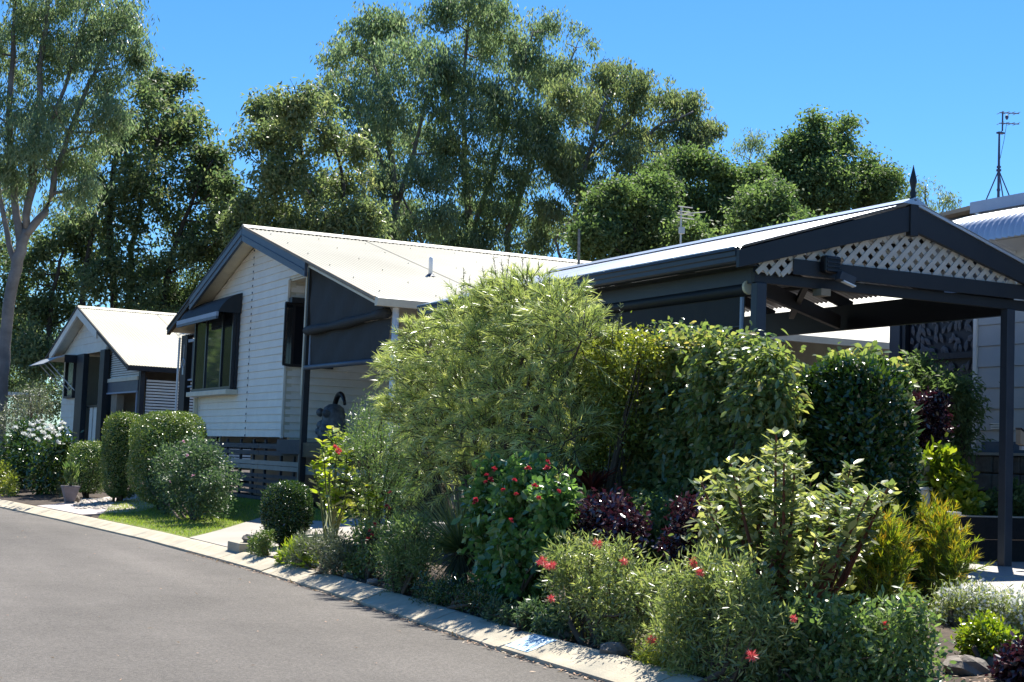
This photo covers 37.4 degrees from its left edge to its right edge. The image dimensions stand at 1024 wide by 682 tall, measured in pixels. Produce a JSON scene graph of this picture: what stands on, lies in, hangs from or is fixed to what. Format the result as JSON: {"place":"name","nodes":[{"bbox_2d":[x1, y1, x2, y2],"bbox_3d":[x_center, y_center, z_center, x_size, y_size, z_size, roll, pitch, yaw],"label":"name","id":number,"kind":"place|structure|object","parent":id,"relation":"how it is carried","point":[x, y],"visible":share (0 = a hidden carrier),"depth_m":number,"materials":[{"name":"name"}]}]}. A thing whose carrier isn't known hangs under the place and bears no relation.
{"place":"outdoors","nodes":[
{"label":"outdoors","id":0,"kind":"place"},
{"bbox_2d":[38,495,153,516],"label":"path","id":1,"kind":"structure","parent":0,"point":[70,507],"depth_m":24.56,"materials":[{"name":"concrete"}]},
{"bbox_2d":[60,485,79,502],"bbox_3d":[-7.650,2.669,26.166,0.288,0.329,0.288,4,-5,-26],"label":"plant pot","id":2,"kind":"object","parent":1,"relation":"on","point":[69,493],"visible":0.98,"depth_m":26.08,"materials":[{"name":"ceramic"}]},
{"bbox_2d":[62,459,79,485],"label":"potted plant","id":3,"kind":"object","parent":2,"relation":"on","point":[70,472],"visible":1,"depth_m":26.14,"materials":[{"name":"green plant"}]},
{"bbox_2d":[73,498,114,508],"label":"pebbles","id":4,"kind":"object","parent":1,"relation":"on","point":[99,505],"visible":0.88,"depth_m":25.48,"materials":[{"name":"gravel"}]},
{"bbox_2d":[97,495,362,537],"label":"lawn","id":5,"kind":"structure","parent":0,"point":[169,532],"depth_m":21.15,"materials":[{"name":"green plant"}]},
{"bbox_2d":[126,409,208,509],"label":"topiary","id":6,"kind":"object","parent":5,"relation":"on","point":[143,451],"visible":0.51,"depth_m":23.48,"materials":[{"name":"green plant"}]},
{"bbox_2d":[138,431,246,523],"bbox_3d":[-4.643,1.972,21.687,1.035,1.442,3.700,4,-5,-26],"label":"shrub","id":7,"kind":"object","parent":5,"relation":"on","point":[195,482],"visible":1,"depth_m":20.98,"materials":[{"name":"green plant"}]},
{"bbox_2d":[0,508,597,681],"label":"road","id":8,"kind":"structure","parent":0,"point":[59,595],"depth_m":10.13,"materials":[{"name":"grey asphalt"}]},
{"bbox_2d":[0,499,715,681],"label":"kerb","id":9,"kind":"structure","parent":8,"relation":"on","point":[585,661],"depth_m":10.97,"materials":[{"name":"concrete"}]},
{"bbox_2d":[600,642,629,656],"bbox_3d":[0.592,1.803,8.797,0.179,0.108,0.170,3,-4,-6],"label":"rock","id":10,"kind":"object","parent":9,"relation":"on","point":[618,648],"visible":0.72,"depth_m":8.74,"materials":[{"name":"grey stone"}]},
{"bbox_2d":[1,534,1003,681],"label":"leaf litter","id":11,"kind":"object","parent":8,"relation":"on","point":[456,633],"visible":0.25,"depth_m":10.64,"materials":[{"name":"brown plant"}]},
{"bbox_2d":[189,518,434,559],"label":"driveway","id":12,"kind":"structure","parent":0,"point":[222,537],"depth_m":18.85,"materials":[{"name":"concrete"}]},
{"bbox_2d":[306,425,360,540],"bbox_3d":[-1.973,1.627,17.121,0.631,1.353,3.734,3,-5,-14],"label":"croton","id":13,"kind":"object","parent":12,"relation":"on","point":[329,512],"visible":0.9,"depth_m":17.49,"materials":[{"name":"green plant"}]},
{"bbox_2d":[342,482,389,541],"bbox_3d":[-1.573,1.895,16.373,0.415,0.760,1.349,3,-5,-13],"label":"croton","id":14,"kind":"object","parent":12,"relation":"on","point":[368,502],"visible":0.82,"depth_m":16.29,"materials":[{"name":"green plant"}]},
{"bbox_2d":[0,452,1021,681],"bbox_3d":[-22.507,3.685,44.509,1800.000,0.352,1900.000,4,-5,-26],"label":"ground","id":15,"kind":"structure","parent":0,"point":[27,496],"depth_m":12.30,"materials":[{"name":"soil"}]},
{"bbox_2d":[0,460,23,496],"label":"groundcover bush","id":16,"kind":"object","parent":15,"relation":"on","point":[6,481],"visible":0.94,"depth_m":29.36,"materials":[{"name":"green plant"}]},
{"bbox_2d":[8,392,33,419],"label":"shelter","id":17,"kind":"object","parent":15,"relation":"on","point":[9,393],"visible":0.09,"depth_m":49.32,"materials":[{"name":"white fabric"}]},
{"bbox_2d":[0,377,60,447],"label":"wispy shrub","id":18,"kind":"object","parent":15,"relation":"on","point":[25,402],"visible":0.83,"depth_m":37.20,"materials":[{"name":"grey plant"}]},
{"bbox_2d":[6,295,63,430],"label":"undergrowth tree","id":19,"kind":"object","parent":15,"relation":"on","point":[13,381],"visible":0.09,"depth_m":61.66,"materials":[{"name":"green plant"}]},
{"bbox_2d":[0,410,83,494],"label":"flowering shrub","id":20,"kind":"object","parent":15,"relation":"on","point":[35,454],"visible":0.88,"depth_m":29.40,"materials":[{"name":"green plant"}]},
{"bbox_2d":[16,478,75,496],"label":"groundcover bush","id":21,"kind":"object","parent":15,"relation":"on","point":[59,489],"visible":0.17,"depth_m":28.73,"materials":[{"name":"green plant"}]},
{"bbox_2d":[47,458,81,486],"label":"frond plant","id":22,"kind":"object","parent":15,"relation":"on","point":[61,479],"visible":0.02,"depth_m":29.28,"materials":[{"name":"green plant"}]},
{"bbox_2d":[0,0,163,453],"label":"gum tree","id":23,"kind":"object","parent":15,"relation":"on","point":[38,132],"visible":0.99,"depth_m":47.77,"materials":[{"name":"green plant"}]},
{"bbox_2d":[64,439,110,497],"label":"hedge","id":24,"kind":"object","parent":15,"relation":"on","point":[90,462],"visible":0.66,"depth_m":27.50,"materials":[{"name":"green plant"}]},
{"bbox_2d":[98,410,142,501],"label":"topiary","id":25,"kind":"object","parent":15,"relation":"on","point":[114,451],"visible":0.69,"depth_m":25.96,"materials":[{"name":"green plant"}]},
{"bbox_2d":[0,58,263,391],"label":"dark gum tree","id":26,"kind":"object","parent":15,"relation":"on","point":[209,181],"visible":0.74,"depth_m":55.53,"materials":[{"name":"green plant"}]},
{"bbox_2d":[29,305,250,469],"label":"house","id":27,"kind":"structure","parent":15,"relation":"on","point":[115,360],"depth_m":42.95,"materials":[{"name":"beige paint"}]},
{"bbox_2d":[63,362,76,398],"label":"window","id":28,"kind":"structure","parent":27,"relation":"in","point":[70,368],"depth_m":46.04,"materials":[{"name":"black glass"}]},
{"bbox_2d":[106,354,112,438],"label":"glass door","id":29,"kind":"structure","parent":27,"relation":"in","point":[109,396],"depth_m":44.22,"materials":[{"name":"black glass"}]},
{"bbox_2d":[138,252,216,312],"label":"undergrowth tree","id":30,"kind":"object","parent":15,"relation":"on","point":[192,279],"visible":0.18,"depth_m":56.29,"materials":[{"name":"green plant"}]},
{"bbox_2d":[227,541,252,552],"bbox_3d":[-2.912,2.250,16.358,0.220,0.150,0.440,4,-5,-26],"label":"concrete block","id":31,"kind":"object","parent":15,"relation":"on","point":[237,546],"depth_m":16.20,"materials":[{"name":"grey concrete"}]},
{"bbox_2d":[242,534,254,542],"bbox_3d":[-2.835,2.143,16.314,0.174,0.121,0.184,4,-5,-26],"label":"rock","id":32,"kind":"object","parent":31,"relation":"on","point":[245,538],"visible":0.43,"depth_m":16.27,"materials":[{"name":"grey stone"}]},
{"bbox_2d":[243,525,278,556],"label":"shrub","id":33,"kind":"object","parent":15,"relation":"on","point":[262,544],"visible":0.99,"depth_m":15.54,"materials":[{"name":"green plant"}]},
{"bbox_2d":[258,478,315,547],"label":"ball shrub","id":34,"kind":"object","parent":15,"relation":"on","point":[293,499],"visible":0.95,"depth_m":16.51,"materials":[{"name":"green plant"}]},
{"bbox_2d":[273,533,319,568],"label":"fern clump","id":35,"kind":"object","parent":15,"relation":"on","point":[304,557],"visible":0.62,"depth_m":14.53,"materials":[{"name":"green plant"}]},
{"bbox_2d":[213,73,403,251],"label":"olive tree","id":36,"kind":"object","parent":15,"relation":"on","point":[279,119],"visible":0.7,"depth_m":51.10,"materials":[{"name":"green plant"}]},
{"bbox_2d":[280,517,359,576],"bbox_3d":[-1.753,1.942,13.944,0.484,0.676,1.486,4,-5,-23],"label":"fleabane","id":37,"kind":"object","parent":15,"relation":"on","point":[326,558],"visible":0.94,"depth_m":13.70,"materials":[{"name":"green plant"}]},
{"bbox_2d":[343,572,353,577],"bbox_3d":[-1.442,2.081,13.389,0.107,0.070,0.106,3,-4,-5],"label":"rock","id":38,"kind":"object","parent":15,"relation":"on","point":[348,576],"visible":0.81,"depth_m":13.34,"materials":[{"name":"grey stone"}]},
{"bbox_2d":[327,490,392,581],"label":"rose shrub","id":39,"kind":"object","parent":15,"relation":"on","point":[361,568],"visible":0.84,"depth_m":13.28,"materials":[{"name":"green plant"}]},
{"bbox_2d":[366,578,380,585],"bbox_3d":[-1.169,2.045,12.787,0.130,0.081,0.126,4,-5,-26],"label":"rock","id":40,"kind":"object","parent":15,"relation":"on","point":[374,582],"visible":0.74,"depth_m":12.74,"materials":[{"name":"grey stone"}]},
{"bbox_2d":[326,386,436,545],"bbox_3d":[-1.420,1.389,16.502,0.888,1.869,2.510,4,-5,-26],"label":"tea tree","id":41,"kind":"object","parent":15,"relation":"on","point":[366,450],"visible":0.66,"depth_m":16.37,"materials":[{"name":"green plant"}]},
{"bbox_2d":[309,0,475,245],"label":"gum tree","id":42,"kind":"object","parent":15,"relation":"on","point":[385,130],"visible":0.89,"depth_m":59.05,"materials":[{"name":"green plant"}]},
{"bbox_2d":[365,502,450,595],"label":"round bush","id":43,"kind":"object","parent":15,"relation":"on","point":[409,557],"visible":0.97,"depth_m":12.00,"materials":[{"name":"green plant"}]},
{"bbox_2d":[375,477,483,585],"bbox_3d":[-0.418,1.605,12.821,1.627,1.097,1.640,4,-5,-26],"label":"grass tree","id":44,"kind":"object","parent":15,"relation":"on","point":[451,543],"visible":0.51,"depth_m":12.72,"materials":[{"name":"green plant"}]},
{"bbox_2d":[404,565,509,620],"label":"rosemary clump","id":45,"kind":"object","parent":15,"relation":"on","point":[440,595],"visible":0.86,"depth_m":11.11,"materials":[{"name":"green plant"}]},
{"bbox_2d":[362,254,628,574],"bbox_3d":[-0.224,0.712,12.972,1.310,2.843,4.835,4,-5,-26],"label":"grevillea","id":46,"kind":"object","parent":15,"relation":"on","point":[530,326],"visible":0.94,"depth_m":12.46,"materials":[{"name":"green plant"}]},
{"bbox_2d":[410,0,602,257],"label":"gum tree","id":47,"kind":"object","parent":15,"relation":"on","point":[533,136],"visible":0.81,"depth_m":60.89,"materials":[{"name":"green plant"}]},
{"bbox_2d":[450,444,585,612],"bbox_3d":[0.132,1.376,10.839,0.705,1.266,2.026,4,-5,-26],"label":"red flowering shrub","id":48,"kind":"object","parent":15,"relation":"on","point":[532,500],"visible":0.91,"depth_m":10.80,"materials":[{"name":"green plant"}]},
{"bbox_2d":[479,590,573,639],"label":"groundcover","id":49,"kind":"object","parent":15,"relation":"on","point":[523,618],"visible":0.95,"depth_m":9.78,"materials":[{"name":"green plant"}]},
{"bbox_2d":[166,224,900,518],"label":"house","id":50,"kind":"structure","parent":15,"relation":"on","point":[288,331],"depth_m":26.53,"materials":[{"name":"beige paint"}]},
{"bbox_2d":[182,344,184,374],"bbox_3d":[-6.825,0.379,31.410,0.024,0.640,0.204,4,-5,-26],"label":"wind chime","id":51,"kind":"object","parent":50,"relation":"hanging from","point":[182,364],"visible":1,"depth_m":31.41,"materials":[{"name":"white paint"}]},
{"bbox_2d":[191,312,240,391],"bbox_3d":[-5.817,0.159,29.633,0.135,1.640,2.780,4,-5,-26],"label":"bay window","id":52,"kind":"structure","parent":50,"relation":"in","point":[216,341],"depth_m":29.34,"materials":[{"name":"black glass"}]},
{"bbox_2d":[282,297,332,368],"bbox_3d":[-3.463,-0.133,25.995,1.035,1.180,0.255,4,-5,-26],"label":"window","id":53,"kind":"structure","parent":50,"relation":"in","point":[294,309],"depth_m":25.89,"materials":[{"name":"black"}]},
{"bbox_2d":[315,391,347,442],"bbox_3d":[-2.975,1.317,25.387,0.525,0.950,0.663,4,-5,-26],"label":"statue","id":54,"kind":"object","parent":50,"relation":"on","point":[333,414],"visible":0.81,"depth_m":25.29,"materials":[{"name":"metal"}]},
{"bbox_2d":[426,256,435,276],"bbox_3d":[-1.332,-1.208,24.762,0.180,0.355,0.180,4,-5,-26],"label":"vent pipe","id":55,"kind":"object","parent":50,"relation":"on","point":[430,270],"visible":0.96,"depth_m":24.73,"materials":[{"name":"white metal"}]},
{"bbox_2d":[577,229,579,264],"bbox_3d":[1.232,-1.529,27.620,0.160,1.042,0.152,4,-5,-26],"label":"pole","id":56,"kind":"object","parent":50,"relation":"on","point":[578,256],"visible":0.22,"depth_m":27.60,"materials":[{"name":"metal"}]},
{"bbox_2d":[678,206,705,243],"bbox_3d":[3.811,-1.958,32.228,0.654,1.812,0.105,3,-5,-16],"label":"antenna","id":57,"kind":"object","parent":50,"relation":"on","point":[681,231],"visible":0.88,"depth_m":32.20,"materials":[{"name":"grey metal"}]},
{"bbox_2d":[551,629,570,639],"bbox_3d":[0.314,1.847,9.522,0.129,0.080,0.132,4,-5,-26],"label":"rock","id":58,"kind":"object","parent":15,"relation":"on","point":[565,634],"visible":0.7,"depth_m":9.47,"materials":[{"name":"grey stone"}]},
{"bbox_2d":[567,467,621,585],"bbox_3d":[0.590,1.443,11.372,0.516,1.034,0.424,3,-4,-6],"label":"cordyline","id":59,"kind":"object","parent":15,"relation":"on","point":[596,480],"visible":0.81,"depth_m":11.35,"materials":[{"name":"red plant"}]},
{"bbox_2d":[530,522,677,652],"bbox_3d":[0.616,1.542,9.159,0.599,0.852,1.784,4,-5,-26],"label":"spider grevillea","id":60,"kind":"object","parent":15,"relation":"on","point":[622,617],"visible":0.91,"depth_m":9.20,"materials":[{"name":"green plant"}]},
{"bbox_2d":[566,483,653,618],"bbox_3d":[0.689,1.471,10.328,0.474,0.994,0.914,4,-5,-26],"label":"purple shrub","id":61,"kind":"object","parent":15,"relation":"on","point":[614,514],"visible":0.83,"depth_m":10.20,"materials":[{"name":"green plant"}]},
{"bbox_2d":[552,311,668,573],"bbox_3d":[0.729,0.896,11.668,0.635,2.256,1.241,4,-5,-26],"label":"gold bush","id":62,"kind":"object","parent":15,"relation":"on","point":[622,417],"visible":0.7,"depth_m":11.49,"materials":[{"name":"green plant"}]},
{"bbox_2d":[571,478,678,611],"bbox_3d":[0.748,1.492,11.005,0.515,1.017,1.807,4,-5,-26],"label":"garden shrub","id":63,"kind":"object","parent":15,"relation":"on","point":[657,508],"visible":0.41,"depth_m":10.47,"materials":[{"name":"green plant"}]},
{"bbox_2d":[522,52,729,257],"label":"gum tree","id":64,"kind":"object","parent":15,"relation":"on","point":[595,113],"visible":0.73,"depth_m":60.48,"materials":[{"name":"green plant"}]},
{"bbox_2d":[549,164,723,261],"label":"fig tree","id":65,"kind":"object","parent":15,"relation":"on","point":[633,214],"visible":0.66,"depth_m":43.45,"materials":[{"name":"green plant"}]},
{"bbox_2d":[627,639,677,668],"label":"kerb clump","id":66,"kind":"object","parent":15,"relation":"on","point":[647,659],"visible":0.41,"depth_m":8.35,"materials":[{"name":"green plant"}]},
{"bbox_2d":[652,486,718,629],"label":"purple shrub","id":67,"kind":"object","parent":15,"relation":"on","point":[684,512],"visible":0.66,"depth_m":9.56,"materials":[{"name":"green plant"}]},
{"bbox_2d":[633,139,782,238],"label":"fig tree","id":68,"kind":"object","parent":15,"relation":"on","point":[721,175],"visible":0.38,"depth_m":47.39,"materials":[{"name":"green plant"}]},
{"bbox_2d":[608,316,818,589],"bbox_3d":[1.398,0.876,11.108,0.862,2.208,2.400,4,-5,-26],"label":"viburnum hedge","id":69,"kind":"object","parent":15,"relation":"on","point":[724,400],"visible":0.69,"depth_m":10.79,"materials":[{"name":"green plant"}]},
{"bbox_2d":[629,537,812,681],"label":"spider grevillea","id":70,"kind":"object","parent":15,"relation":"on","point":[740,635],"visible":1,"depth_m":7.84,"materials":[{"name":"green plant"}]},
{"bbox_2d":[429,522,1023,602],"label":"carport slab","id":71,"kind":"structure","parent":15,"relation":"on","point":[1014,574],"depth_m":12.46,"materials":[{"name":"concrete"}]},
{"bbox_2d":[417,165,1023,566],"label":"carport","id":72,"kind":"object","parent":71,"relation":"on","point":[917,256],"visible":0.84,"depth_m":13.73,"materials":[{"name":"metal"}]},
{"bbox_2d":[813,255,856,296],"bbox_3d":[2.760,-0.555,12.950,0.269,0.335,0.340,4,-5,-26],"label":"floodlight","id":73,"kind":"object","parent":72,"relation":"attached to","point":[830,264],"visible":1,"depth_m":12.88,"materials":[{"name":"black plastic"}]},
{"bbox_2d":[1015,428,1023,449],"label":"solar light","id":74,"kind":"object","parent":72,"relation":"attached to","point":[1020,436],"visible":1,"depth_m":13.86,"materials":[{"name":"white plastic"}]},
{"bbox_2d":[917,511,1023,561],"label":"retaining wall","id":75,"kind":"structure","parent":71,"relation":"on","point":[985,527],"depth_m":14.48,"materials":[{"name":"black paint"}]},
{"bbox_2d":[726,127,775,167],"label":"wispy gum","id":76,"kind":"object","parent":15,"relation":"on","point":[760,147],"visible":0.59,"depth_m":74.80,"materials":[{"name":"green plant"}]},
{"bbox_2d":[710,170,837,236],"bbox_3d":[6.766,0.003,39.953,4.000,9.145,3.897,4,-5,-26],"label":"fig tree","id":77,"kind":"object","parent":15,"relation":"on","point":[756,205],"visible":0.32,"depth_m":39.83,"materials":[{"name":"green plant"}]},
{"bbox_2d":[668,426,901,654],"bbox_3d":[1.514,1.166,8.700,1.135,1.313,3.261,2,-4,-1],"label":"variegated bush","id":78,"kind":"object","parent":15,"relation":"on","point":[772,518],"visible":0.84,"depth_m":8.12,"materials":[{"name":"green plant"}]},
{"bbox_2d":[706,104,923,218],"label":"fig tree","id":79,"kind":"object","parent":15,"relation":"on","point":[837,182],"visible":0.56,"depth_m":49.25,"materials":[{"name":"green plant"}]},
{"bbox_2d":[788,348,927,613],"bbox_3d":[2.345,1.006,10.607,0.911,1.924,1.086,4,-5,-26],"label":"hedge","id":80,"kind":"object","parent":15,"relation":"on","point":[856,405],"visible":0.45,"depth_m":10.31,"materials":[{"name":"green plant"}]},
{"bbox_2d":[754,580,965,681],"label":"glossy groundcover","id":81,"kind":"object","parent":15,"relation":"on","point":[849,651],"visible":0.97,"depth_m":7.10,"materials":[{"name":"green plant"}]},
{"bbox_2d":[816,339,919,400],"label":"shrub","id":82,"kind":"object","parent":15,"relation":"on","point":[874,348],"visible":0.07,"depth_m":11.32,"materials":[{"name":"green plant"}]},
{"bbox_2d":[831,496,923,653],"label":"fire sticks","id":83,"kind":"object","parent":15,"relation":"on","point":[886,566],"visible":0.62,"depth_m":8.44,"materials":[{"name":"green"}]},
{"bbox_2d":[900,175,962,212],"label":"wispy gum","id":84,"kind":"object","parent":15,"relation":"on","point":[948,199],"visible":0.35,"depth_m":74.54,"materials":[{"name":"green plant"}]},
{"bbox_2d":[905,491,994,610],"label":"fire sticks","id":85,"kind":"object","parent":15,"relation":"on","point":[936,551],"visible":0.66,"depth_m":10.29,"materials":[{"name":"green"}]},
{"bbox_2d":[889,193,1023,456],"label":"house","id":86,"kind":"structure","parent":15,"relation":"on","point":[971,345],"depth_m":16.91,"materials":[{"name":"blue paint"}]},
{"bbox_2d":[986,111,1019,198],"bbox_3d":[5.932,-2.074,18.358,0.460,1.450,0.600,4,-5,-26],"label":"antenna","id":87,"kind":"object","parent":86,"relation":"on","point":[998,175],"visible":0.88,"depth_m":18.36,"materials":[{"name":"metal"}]},
{"bbox_2d":[943,654,991,674],"bbox_3d":[2.386,1.726,7.966,0.250,0.162,0.251,4,-5,-26],"label":"rock","id":88,"kind":"object","parent":15,"relation":"on","point":[968,664],"visible":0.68,"depth_m":7.88,"materials":[{"name":"grey stone"}]},
{"bbox_2d":[919,570,1023,636],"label":"daisy groundcover","id":89,"kind":"object","parent":15,"relation":"on","point":[1010,608],"visible":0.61,"depth_m":9.45,"materials":[{"name":"green plant"}]},
{"bbox_2d":[950,609,1021,659],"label":"ball bush","id":90,"kind":"object","parent":15,"relation":"on","point":[981,637],"visible":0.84,"depth_m":8.11,"materials":[{"name":"green plant"}]},
{"bbox_2d":[984,656,999,668],"bbox_3d":[2.565,1.726,8.035,0.159,0.099,0.155,3,-5,-10],"label":"rock","id":91,"kind":"object","parent":15,"relation":"on","point":[989,660],"visible":0.15,"depth_m":8.00,"materials":[{"name":"grey stone"}]},
{"bbox_2d":[984,626,1023,681],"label":"burgundy plant","id":92,"kind":"object","parent":15,"relation":"on","point":[1008,665],"visible":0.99,"depth_m":7.63,"materials":[{"name":"purple plant"}]},
{"bbox_2d":[0,0,1023,440],"label":"sky","id":93,"kind":"structure","parent":0,"point":[932,79],"materials":[{"name":"blue"}]},
{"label":"garden bed","id":94,"kind":"structure","parent":0,"visible":0},
{"bbox_2d":[915,487,932,513],"bbox_3d":[4.026,1.585,14.917,0.170,0.295,0.170,4,-5,-26],"label":"white planter","id":95,"kind":"object","parent":94,"relation":"on","point":[923,491],"visible":0.28,"depth_m":14.86,"materials":[{"name":"paint"}]},
{"bbox_2d":[911,459,929,483],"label":"planter plant","id":96,"kind":"object","parent":95,"relation":"in","point":[924,469],"visible":0.4,"depth_m":14.91,"materials":[{"name":"green plant"}]},
{"bbox_2d":[904,381,959,459],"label":"purple vine","id":97,"kind":"object","parent":94,"relation":"on","point":[933,412],"visible":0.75,"depth_m":15.69,"materials":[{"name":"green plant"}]},
{"bbox_2d":[905,432,990,515],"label":"herb clump","id":98,"kind":"object","parent":94,"relation":"on","point":[950,477],"visible":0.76,"depth_m":14.79,"materials":[{"name":"green plant"}]},
{"bbox_2d":[897,345,999,470],"bbox_3d":[4.665,0.987,16.519,0.840,1.925,1.445,4,-5,-26],"label":"fern tree","id":99,"kind":"object","parent":94,"relation":"on","point":[964,400],"visible":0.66,"depth_m":16.20,"materials":[{"name":"green plant"}]},
{"bbox_2d":[908,452,1023,496],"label":"block wall","id":100,"kind":"structure","parent":94,"relation":"on","point":[987,467],"depth_m":16.52,"materials":[{"name":"stone"}]},
{"bbox_2d":[977,476,1023,515],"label":"herb clump","id":101,"kind":"object","parent":94,"relation":"on","point":[991,506],"visible":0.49,"depth_m":15.12,"materials":[{"name":"green plant"}]}
]}

